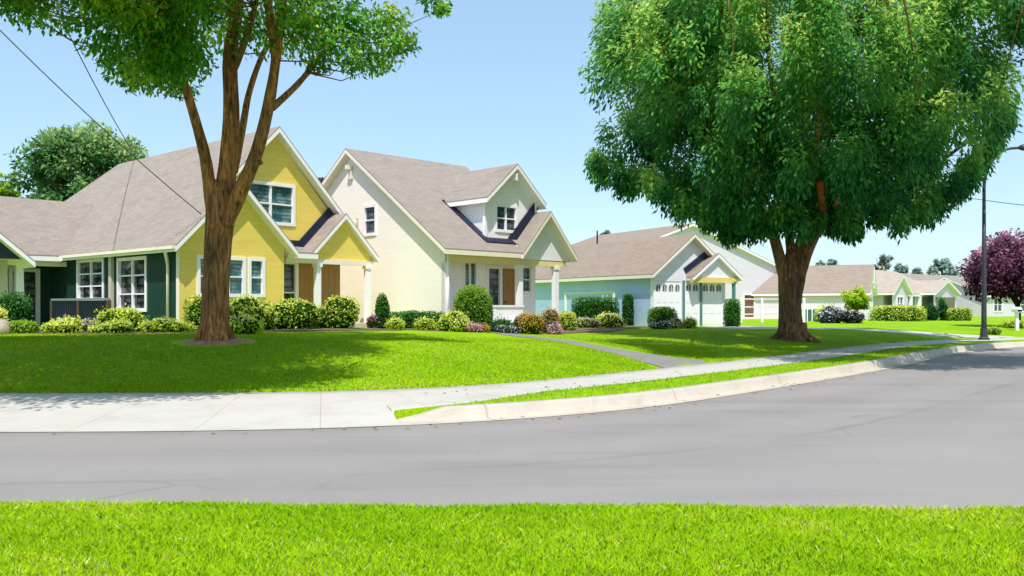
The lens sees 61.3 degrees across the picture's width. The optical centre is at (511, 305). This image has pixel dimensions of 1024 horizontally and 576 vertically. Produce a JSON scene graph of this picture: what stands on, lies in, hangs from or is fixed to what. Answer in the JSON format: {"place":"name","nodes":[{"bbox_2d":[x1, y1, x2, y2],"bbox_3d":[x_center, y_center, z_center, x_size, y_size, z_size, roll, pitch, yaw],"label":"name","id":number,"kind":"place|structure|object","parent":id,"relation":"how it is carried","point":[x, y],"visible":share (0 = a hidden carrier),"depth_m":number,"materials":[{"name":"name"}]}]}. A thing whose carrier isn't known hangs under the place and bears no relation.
{"place":"outdoors","nodes":[
{"label":"outdoors","id":0,"kind":"place"},
{"bbox_2d":[0,390,400,431],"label":"driveway apron","id":1,"kind":"object","parent":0,"point":[79,412],"visible":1,"depth_m":12.35,"materials":[{"name":"concrete"}]},
{"bbox_2d":[0,347,1023,510],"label":"road","id":2,"kind":"structure","parent":0,"point":[944,430],"depth_m":9.22,"materials":[{"name":"grey asphalt"}]},
{"bbox_2d":[397,341,1023,424],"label":"kerb","id":3,"kind":"structure","parent":2,"relation":"on","point":[538,408],"depth_m":14.36,"materials":[{"name":"concrete"}]},
{"bbox_2d":[0,497,1023,575],"bbox_3d":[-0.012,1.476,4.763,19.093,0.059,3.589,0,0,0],"label":"grass","id":4,"kind":"structure","parent":0,"point":[87,538],"depth_m":5.43,"materials":[{"name":"green plant"}]},
{"bbox_2d":[0,316,1023,392],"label":"lawn","id":5,"kind":"structure","parent":0,"point":[972,326],"depth_m":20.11,"materials":[{"name":"green plant"}]},
{"bbox_2d":[0,172,21,196],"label":"tree","id":6,"kind":"object","parent":5,"relation":"on","point":[3,192],"visible":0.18,"depth_m":63.77,"materials":[{"name":"green plant"}]},
{"bbox_2d":[0,119,149,201],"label":"tree","id":7,"kind":"object","parent":5,"relation":"on","point":[52,161],"visible":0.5,"depth_m":53.73,"materials":[{"name":"green plant"}]},
{"bbox_2d":[50,298,110,321],"bbox_3d":[-15.378,0.620,30.690,4.820,1.760,0.120,0,0,41],"label":"patio railing","id":8,"kind":"object","parent":5,"relation":"on","point":[82,308],"visible":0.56,"depth_m":30.62,"materials":[{"name":"grey metal"}]},
{"bbox_2d":[0,126,378,326],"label":"house","id":9,"kind":"structure","parent":5,"relation":"on","point":[130,234],"depth_m":32.35,"materials":[{"name":"yellow"}]},
{"bbox_2d":[9,268,39,324],"bbox_3d":[-19.215,-0.300,34.026,0.170,2.340,1.140,0,0,41],"label":"door","id":10,"kind":"structure","parent":9,"relation":"in","point":[31,275],"depth_m":34.30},
{"bbox_2d":[76,258,103,300],"bbox_3d":[-15.782,-0.960,32.412,2.330,1.580,0.170,0,0,41],"label":"window","id":11,"kind":"structure","parent":9,"relation":"in","point":[89,272],"depth_m":32.41,"materials":[{"name":"white wood"}]},
{"bbox_2d":[52,0,136,157],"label":"service wire","id":12,"kind":"object","parent":9,"relation":"attached to","point":[97,89],"visible":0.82,"depth_m":33.41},
{"bbox_2d":[0,30,201,214],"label":"service wire","id":13,"kind":"object","parent":9,"relation":"attached to","point":[96,122],"visible":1,"depth_m":25.59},
{"bbox_2d":[117,256,146,311],"bbox_3d":[-13.261,-0.745,30.221,2.210,1.910,0.170,0,0,41],"label":"window","id":14,"kind":"structure","parent":9,"relation":"in","point":[131,271],"depth_m":30.22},
{"bbox_2d":[197,255,245,296],"bbox_3d":[-9.808,-0.980,29.148,0.170,1.380,1.820,0,0,41],"label":"window","id":15,"kind":"structure","parent":9,"relation":"in","point":[237,268],"depth_m":29.57,"materials":[{"name":"white wood"}]},
{"bbox_2d":[248,257,265,296],"bbox_3d":[-8.936,-0.980,30.150,0.170,1.380,0.680,0,0,41],"label":"window","id":16,"kind":"structure","parent":9,"relation":"in","point":[256,266],"depth_m":30.21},
{"bbox_2d":[250,180,295,226],"bbox_3d":[-8.877,-3.750,31.745,0.170,1.560,2.100,0,0,41],"label":"window","id":17,"kind":"structure","parent":9,"relation":"in","point":[279,199],"depth_m":32.02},
{"bbox_2d":[284,262,298,299],"bbox_3d":[-8.431,-0.485,32.257,0.170,2.410,1.000,0,0,41],"label":"window","id":18,"kind":"structure","parent":9,"relation":"in","point":[291,270],"depth_m":32.48,"materials":[{"name":"white glass"}]},
{"bbox_2d":[321,264,339,306],"bbox_3d":[-7.167,-0.500,33.616,0.047,2.300,1.150,0,0,41],"label":"door","id":19,"kind":"structure","parent":9,"relation":"in","point":[330,274],"depth_m":33.65,"materials":[{"name":"brown wood"}]},
{"bbox_2d":[9,327,400,333],"bbox_3d":[-9.736,0.843,27.080,13.040,0.219,4.913,0,0,-20],"label":"planting bed","id":20,"kind":"object","parent":5,"relation":"on","point":[322,329],"visible":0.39,"depth_m":26.95,"materials":[{"name":"brown soil"}]},
{"bbox_2d":[0,304,9,321],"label":"shrub","id":21,"kind":"object","parent":20,"relation":"on","point":[3,314],"visible":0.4,"depth_m":25.18,"materials":[{"name":"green plant"}]},
{"bbox_2d":[0,318,10,334],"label":"boulder","id":22,"kind":"object","parent":20,"relation":"on","point":[4,328],"visible":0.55,"depth_m":24.19,"materials":[{"name":"stone"}]},
{"bbox_2d":[0,290,33,321],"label":"shrub","id":23,"kind":"object","parent":20,"relation":"on","point":[17,306],"visible":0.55,"depth_m":25.99,"materials":[{"name":"green plant"}]},
{"bbox_2d":[7,319,40,332],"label":"shrub","id":24,"kind":"object","parent":20,"relation":"on","point":[22,326],"visible":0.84,"depth_m":24.40,"materials":[{"name":"green plant"}]},
{"bbox_2d":[40,314,83,332],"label":"shrub","id":25,"kind":"object","parent":20,"relation":"on","point":[68,324],"visible":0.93,"depth_m":24.77,"materials":[{"name":"green plant"}]},
{"bbox_2d":[80,318,100,331],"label":"flowering plant","id":26,"kind":"object","parent":20,"relation":"on","point":[86,323],"visible":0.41,"depth_m":25.64,"materials":[{"name":"beige plant"}]},
{"bbox_2d":[87,317,134,332],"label":"shrub","id":27,"kind":"object","parent":20,"relation":"on","point":[120,326],"visible":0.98,"depth_m":24.65,"materials":[{"name":"green plant"}]},
{"bbox_2d":[94,303,148,331],"bbox_3d":[-11.670,0.447,25.875,1.644,1.090,1.422,0,0,0],"label":"shrub","id":28,"kind":"object","parent":20,"relation":"on","point":[132,315],"visible":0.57,"depth_m":25.60,"materials":[{"name":"green plant"}]},
{"bbox_2d":[138,317,197,331],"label":"shrub","id":29,"kind":"object","parent":20,"relation":"on","point":[163,325],"visible":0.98,"depth_m":24.86,"materials":[{"name":"green plant"}]},
{"bbox_2d":[182,294,235,329],"bbox_3d":[-9.363,0.299,26.800,1.612,1.431,1.150,0,0,0],"label":"shrub","id":30,"kind":"object","parent":20,"relation":"on","point":[194,309],"visible":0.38,"depth_m":26.48,"materials":[{"name":"green plant"}]},
{"bbox_2d":[229,293,280,329],"bbox_3d":[-8.285,0.277,27.367,1.931,1.346,1.701,0,0,0],"label":"shrub","id":31,"kind":"object","parent":20,"relation":"on","point":[252,306],"visible":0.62,"depth_m":27.08,"materials":[{"name":"green plant"}]},
{"bbox_2d":[272,297,323,328],"bbox_3d":[-7.117,0.354,28.530,1.919,1.250,1.730,0,0,0],"label":"shrub","id":32,"kind":"object","parent":20,"relation":"on","point":[297,313],"visible":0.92,"depth_m":27.94,"materials":[{"name":"green plant"}]},
{"bbox_2d":[311,294,360,327],"bbox_3d":[-6.095,0.284,29.401,1.883,1.397,1.383,0,0,0],"label":"shrub","id":33,"kind":"object","parent":20,"relation":"on","point":[339,312],"visible":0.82,"depth_m":29.00,"materials":[{"name":"green plant"}]},
{"bbox_2d":[182,338,254,345],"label":"mulch","id":34,"kind":"object","parent":5,"relation":"on","point":[216,342],"visible":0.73,"depth_m":19.54,"materials":[{"name":"brown soil"}]},
{"bbox_2d":[0,0,453,341],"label":"tree","id":35,"kind":"object","parent":34,"relation":"on","point":[163,35],"visible":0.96,"depth_m":19.20,"materials":[{"name":"green plant"}]},
{"bbox_2d":[229,311,265,333],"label":"shrub","id":36,"kind":"object","parent":5,"relation":"on","point":[242,324],"visible":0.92,"depth_m":23.27,"materials":[{"name":"green plant"}]},
{"bbox_2d":[366,314,380,327],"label":"flowering plant","id":37,"kind":"object","parent":5,"relation":"on","point":[372,321],"visible":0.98,"depth_m":31.27,"materials":[{"name":"pink plant"}]},
{"bbox_2d":[383,315,406,329],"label":"shrub","id":38,"kind":"object","parent":5,"relation":"on","point":[396,323],"visible":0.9,"depth_m":30.45,"materials":[{"name":"green plant"}]},
{"bbox_2d":[382,328,493,332],"bbox_3d":[-2.742,0.940,31.820,4.607,0.257,2.692,0,0,11],"label":"planting bed","id":39,"kind":"object","parent":5,"relation":"on","point":[429,330],"visible":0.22,"depth_m":30.83,"materials":[{"name":"brown soil"}]},
{"bbox_2d":[374,293,390,328],"bbox_3d":[-4.742,0.254,31.599,0.632,1.515,0.620,0,0,0],"label":"conifer","id":40,"kind":"object","parent":39,"relation":"on","point":[382,309],"visible":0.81,"depth_m":31.43,"materials":[{"name":"green plant"}]},
{"bbox_2d":[389,310,444,328],"bbox_3d":[-3.554,0.574,32.200,2.769,0.882,0.981,0,0,0],"label":"hedge","id":41,"kind":"object","parent":39,"relation":"on","point":[410,317],"visible":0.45,"depth_m":31.90,"materials":[{"name":"green plant"}]},
{"bbox_2d":[413,316,437,329],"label":"shrub","id":42,"kind":"object","parent":39,"relation":"on","point":[424,323],"visible":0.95,"depth_m":30.73,"materials":[{"name":"green plant"}]},
{"bbox_2d":[435,308,472,331],"bbox_3d":[-2.089,0.554,30.824,1.372,0.980,1.050,0,0,0],"label":"shrub","id":43,"kind":"object","parent":39,"relation":"on","point":[455,321],"visible":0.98,"depth_m":30.56,"materials":[{"name":"green plant"}]},
{"bbox_2d":[452,284,493,325],"bbox_3d":[-1.454,0.146,32.007,1.598,1.950,1.573,0,0,0],"label":"topiary","id":44,"kind":"object","parent":39,"relation":"on","point":[471,303],"visible":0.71,"depth_m":31.54,"materials":[{"name":"green plant"}]},
{"bbox_2d":[464,321,482,331],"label":"flowering plant","id":45,"kind":"object","parent":39,"relation":"on","point":[473,327],"visible":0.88,"depth_m":30.64,"materials":[{"name":"pink plant"}]},
{"bbox_2d":[480,323,490,332],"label":"flowering plant","id":46,"kind":"object","parent":39,"relation":"on","point":[485,328],"visible":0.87,"depth_m":30.93,"materials":[{"name":"plant"}]},
{"bbox_2d":[322,148,576,325],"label":"house","id":47,"kind":"structure","parent":5,"relation":"on","point":[437,235],"depth_m":35.98,"materials":[{"name":"beige"}]},
{"bbox_2d":[362,203,376,236],"bbox_3d":[-5.965,-3.600,36.445,0.170,1.340,0.980,0,0,-45],"label":"window","id":48,"kind":"structure","parent":47,"relation":"in","point":[369,211],"depth_m":36.52,"materials":[{"name":"white wood"}]},
{"bbox_2d":[463,263,477,288],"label":"window","id":49,"kind":"structure","parent":47,"relation":"in","point":[470,270],"depth_m":35.57,"materials":[{"name":"white wood"}]},
{"bbox_2d":[486,265,501,322],"bbox_3d":[-0.781,-0.395,36.532,0.920,2.610,0.170,0,0,-45],"label":"door","id":50,"kind":"structure","parent":47,"relation":"in","point":[493,273],"depth_m":36.63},
{"bbox_2d":[495,203,517,232],"bbox_3d":[-0.265,-3.630,36.058,1.340,1.180,0.170,0,0,-45],"label":"window","id":51,"kind":"structure","parent":47,"relation":"in","point":[506,216],"depth_m":36.04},
{"bbox_2d":[503,269,514,304],"bbox_3d":[-0.116,-0.395,37.063,0.107,2.370,0.680,0,0,45],"label":"door","id":52,"kind":"structure","parent":47,"relation":"in","point":[508,274],"depth_m":37.06,"materials":[{"name":"brown wood"}]},
{"bbox_2d":[523,266,532,293],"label":"window","id":53,"kind":"structure","parent":47,"relation":"in","point":[527,270],"depth_m":38.05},
{"bbox_2d":[488,314,515,331],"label":"shrub","id":54,"kind":"object","parent":5,"relation":"on","point":[500,321],"visible":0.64,"depth_m":31.41,"materials":[{"name":"green plant"}]},
{"bbox_2d":[493,323,521,333],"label":"flowering plant","id":55,"kind":"object","parent":5,"relation":"on","point":[501,328],"visible":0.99,"depth_m":31.01,"materials":[{"name":"grey plant"}]},
{"bbox_2d":[513,313,521,332],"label":"shrub","id":56,"kind":"object","parent":5,"relation":"on","point":[516,321],"visible":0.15,"depth_m":32.44,"materials":[{"name":"brown plant"}]},
{"bbox_2d":[517,312,543,333],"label":"shrub","id":57,"kind":"object","parent":5,"relation":"on","point":[529,323],"visible":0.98,"depth_m":31.36,"materials":[{"name":"plant"}]},
{"bbox_2d":[547,320,564,334],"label":"flowering plant","id":58,"kind":"object","parent":5,"relation":"on","point":[555,328],"visible":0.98,"depth_m":31.86,"materials":[{"name":"pink plant"}]},
{"bbox_2d":[564,292,614,310],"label":"trellis","id":59,"kind":"object","parent":5,"relation":"on","point":[565,301],"visible":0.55,"depth_m":49.38,"materials":[{"name":"white wood"}]},
{"bbox_2d":[571,296,619,326],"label":"hedge","id":60,"kind":"object","parent":5,"relation":"on","point":[591,307],"visible":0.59,"depth_m":45.09,"materials":[{"name":"green plant"}]},
{"bbox_2d":[542,326,649,333],"bbox_3d":[3.547,1.077,38.197,2.993,0.222,14.066,0,0,26],"label":"planting bed","id":61,"kind":"object","parent":5,"relation":"on","point":[594,329],"visible":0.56,"depth_m":37.67,"materials":[{"name":"brown soil"}]},
{"bbox_2d":[540,304,560,332],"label":"shrub","id":62,"kind":"object","parent":61,"relation":"on","point":[550,314],"visible":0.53,"depth_m":32.39,"materials":[{"name":"orange plant"}]},
{"bbox_2d":[557,310,577,329],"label":"shrub","id":63,"kind":"object","parent":61,"relation":"on","point":[568,321],"visible":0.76,"depth_m":35.38,"materials":[{"name":"green plant"}]},
{"bbox_2d":[576,316,600,327],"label":"flowering plant","id":64,"kind":"object","parent":61,"relation":"on","point":[585,322],"visible":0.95,"depth_m":40.19,"materials":[{"name":"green plant"}]},
{"bbox_2d":[595,312,627,327],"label":"shrub","id":65,"kind":"object","parent":61,"relation":"on","point":[611,320],"visible":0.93,"depth_m":40.90,"materials":[{"name":"green plant"}]},
{"bbox_2d":[621,293,633,325],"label":"hedge","id":66,"kind":"object","parent":5,"relation":"on","point":[627,306],"visible":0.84,"depth_m":46.02,"materials":[{"name":"green plant"}]},
{"bbox_2d":[535,231,742,325],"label":"house","id":67,"kind":"structure","parent":5,"relation":"on","point":[686,275],"depth_m":46.89,"materials":[{"name":"green"}]},
{"bbox_2d":[656,281,680,318],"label":"garage door","id":68,"kind":"structure","parent":67,"relation":"in","point":[668,293],"depth_m":45.57,"materials":[{"name":"white metal"}]},
{"bbox_2d":[685,281,698,325],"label":"garage door","id":69,"kind":"structure","parent":67,"relation":"in","point":[691,289],"depth_m":46.37,"materials":[{"name":"white metal"}]},
{"bbox_2d":[702,283,721,325],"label":"garage door","id":70,"kind":"structure","parent":67,"relation":"in","point":[711,292],"depth_m":47.06,"materials":[{"name":"white metal"}]},
{"bbox_2d":[648,321,671,328],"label":"flowering plant","id":71,"kind":"object","parent":5,"relation":"on","point":[662,325],"visible":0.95,"depth_m":40.88,"materials":[{"name":"blue plant"}]},
{"bbox_2d":[647,306,677,326],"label":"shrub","id":72,"kind":"object","parent":5,"relation":"on","point":[659,314],"visible":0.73,"depth_m":42.37,"materials":[{"name":"green plant"}]},
{"bbox_2d":[571,223,776,318],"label":"house","id":73,"kind":"structure","parent":5,"relation":"on","point":[755,271],"depth_m":75.72,"materials":[{"name":"white"}]},
{"bbox_2d":[743,293,754,318],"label":"door","id":74,"kind":"structure","parent":73,"relation":"in","point":[745,295],"depth_m":76.04,"materials":[{"name":"wood"}]},
{"bbox_2d":[667,316,683,328],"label":"flowering plant","id":75,"kind":"object","parent":5,"relation":"on","point":[677,322],"visible":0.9,"depth_m":41.43,"materials":[{"name":"grey plant"}]},
{"bbox_2d":[682,315,697,327],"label":"shrub","id":76,"kind":"object","parent":5,"relation":"on","point":[688,322],"visible":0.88,"depth_m":41.82,"materials":[{"name":"green plant"}]},
{"bbox_2d":[722,298,741,325],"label":"hedge","id":77,"kind":"object","parent":5,"relation":"on","point":[732,312],"visible":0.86,"depth_m":45.31,"materials":[{"name":"green plant"}]},
{"bbox_2d":[740,298,804,321],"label":"rail fence","id":78,"kind":"object","parent":5,"relation":"on","point":[762,307],"visible":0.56,"depth_m":57.09,"materials":[{"name":"white wood"}]},
{"bbox_2d":[575,0,1023,342],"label":"tree","id":79,"kind":"object","parent":5,"relation":"on","point":[724,103],"visible":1,"depth_m":27.03,"materials":[{"name":"green plant"}]},
{"bbox_2d":[802,307,821,320],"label":"picket fence","id":80,"kind":"object","parent":5,"relation":"on","point":[809,315],"visible":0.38,"depth_m":63.07,"materials":[{"name":"white wood"}]},
{"bbox_2d":[750,264,877,319],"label":"house","id":81,"kind":"structure","parent":5,"relation":"on","point":[826,284],"depth_m":74.36,"materials":[{"name":"beige"}]},
{"bbox_2d":[812,303,832,321],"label":"shrub","id":82,"kind":"object","parent":5,"relation":"on","point":[815,314],"visible":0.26,"depth_m":59.96,"materials":[{"name":"green plant"}]},
{"bbox_2d":[815,258,838,265],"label":"tree","id":83,"kind":"object","parent":5,"relation":"on","point":[831,261],"visible":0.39,"depth_m":167.96,"materials":[{"name":"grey plant"}]},
{"bbox_2d":[816,304,843,322],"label":"flowering plant","id":84,"kind":"object","parent":5,"relation":"on","point":[830,314],"visible":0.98,"depth_m":56.67,"materials":[{"name":"black plant"}]},
{"bbox_2d":[840,309,865,323],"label":"flowering plant","id":85,"kind":"object","parent":5,"relation":"on","point":[851,316],"visible":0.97,"depth_m":56.10,"materials":[{"name":"black plant"}]},
{"bbox_2d":[840,285,871,311],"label":"tree","id":86,"kind":"object","parent":5,"relation":"on","point":[857,298],"visible":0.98,"depth_m":57.61,"materials":[{"name":"green plant"}]},
{"bbox_2d":[874,253,893,270],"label":"tree","id":87,"kind":"object","parent":5,"relation":"on","point":[884,260],"visible":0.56,"depth_m":169.78,"materials":[{"name":"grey plant"}]},
{"bbox_2d":[868,305,927,320],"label":"hedge","id":88,"kind":"object","parent":5,"relation":"on","point":[898,313],"visible":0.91,"depth_m":65.47,"materials":[{"name":"green plant"}]},
{"bbox_2d":[893,262,908,273],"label":"tree","id":89,"kind":"object","parent":5,"relation":"on","point":[899,267],"visible":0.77,"depth_m":169.31,"materials":[{"name":"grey plant"}]},
{"bbox_2d":[873,270,960,309],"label":"house","id":90,"kind":"structure","parent":5,"relation":"on","point":[895,288],"depth_m":86.32,"materials":[{"name":"white"}]},
{"bbox_2d":[897,296,903,305],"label":"window","id":91,"kind":"structure","parent":90,"relation":"in","point":[900,299],"depth_m":80.98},
{"bbox_2d":[936,297,954,309],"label":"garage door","id":92,"kind":"structure","parent":90,"relation":"in","point":[950,300],"depth_m":89.82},
{"bbox_2d":[911,267,922,273],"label":"tree","id":93,"kind":"object","parent":5,"relation":"on","point":[917,270],"visible":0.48,"depth_m":169.53,"materials":[{"name":"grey plant"}]},
{"bbox_2d":[900,273,956,279],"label":"house","id":94,"kind":"structure","parent":5,"relation":"on","point":[923,277],"depth_m":106.48,"materials":[{"name":"white"}]},
{"bbox_2d":[923,301,940,320],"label":"shrub","id":95,"kind":"object","parent":5,"relation":"on","point":[933,311],"visible":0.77,"depth_m":67.69,"materials":[{"name":"green plant"}]},
{"bbox_2d":[926,257,959,275],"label":"tree","id":96,"kind":"object","parent":5,"relation":"on","point":[942,265],"visible":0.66,"depth_m":149.55,"materials":[{"name":"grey plant"}]},
{"bbox_2d":[937,297,949,320],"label":"shrub","id":97,"kind":"object","parent":5,"relation":"on","point":[943,307],"visible":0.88,"depth_m":67.79,"materials":[{"name":"green plant"}]},
{"bbox_2d":[946,307,972,320],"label":"hedge","id":98,"kind":"object","parent":5,"relation":"on","point":[959,314],"visible":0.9,"depth_m":65.68,"materials":[{"name":"green plant"}]},
{"bbox_2d":[938,277,1023,316],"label":"house","id":99,"kind":"structure","parent":5,"relation":"on","point":[996,308],"depth_m":93.73,"materials":[{"name":"white paint"}]},
{"bbox_2d":[993,297,1002,311],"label":"window","id":100,"kind":"structure","parent":99,"relation":"in","point":[997,306],"depth_m":93.14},
{"bbox_2d":[955,227,1023,320],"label":"tree","id":101,"kind":"object","parent":5,"relation":"on","point":[1004,268],"visible":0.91,"depth_m":46.78,"materials":[{"name":"purple plant"}]},
{"bbox_2d":[987,325,1001,334],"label":"shrub","id":102,"kind":"object","parent":5,"relation":"on","point":[992,330],"visible":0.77,"depth_m":40.84,"materials":[{"name":"green plant"}]},
{"bbox_2d":[1001,319,1023,327],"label":"shrub","id":103,"kind":"object","parent":5,"relation":"on","point":[1008,324],"visible":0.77,"depth_m":46.28,"materials":[{"name":"green plant"}]},
{"bbox_2d":[1011,307,1022,329],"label":"mailbox","id":104,"kind":"object","parent":5,"relation":"on","point":[1016,310],"visible":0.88,"depth_m":44.43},
{"bbox_2d":[0,0,1023,276],"label":"sky","id":105,"kind":"structure","parent":0,"point":[492,83],"materials":[{"name":"blue"}]},
{"bbox_2d":[114,347,1015,431],"bbox_3d":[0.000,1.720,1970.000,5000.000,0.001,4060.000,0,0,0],"label":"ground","id":106,"kind":"structure","parent":0,"point":[218,430],"depth_m":11.90,"materials":[{"name":"grey concrete"}]},
{"bbox_2d":[494,332,705,367],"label":"path","id":107,"kind":"structure","parent":0,"point":[661,361],"depth_m":22.80,"materials":[{"name":"concrete"}]},
{"bbox_2d":[365,337,1023,413],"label":"pavement","id":108,"kind":"structure","parent":0,"point":[397,399],"depth_m":16.28,"materials":[{"name":"concrete"}]},
{"bbox_2d":[978,144,1023,339],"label":"street lamp","id":109,"kind":"object","parent":108,"relation":"on","point":[983,332],"visible":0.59,"depth_m":36.13,"materials":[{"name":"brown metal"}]},
{"bbox_2d":[394,339,1023,418],"bbox_3d":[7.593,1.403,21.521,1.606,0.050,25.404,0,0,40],"label":"grass","id":110,"kind":"structure","parent":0,"point":[930,346],"depth_m":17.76,"materials":[{"name":"green plant"}]},
{"bbox_2d":[695,326,1015,337],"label":"driveway","id":111,"kind":"structure","parent":0,"point":[888,331],"depth_m":40.63,"materials":[{"name":"concrete"}]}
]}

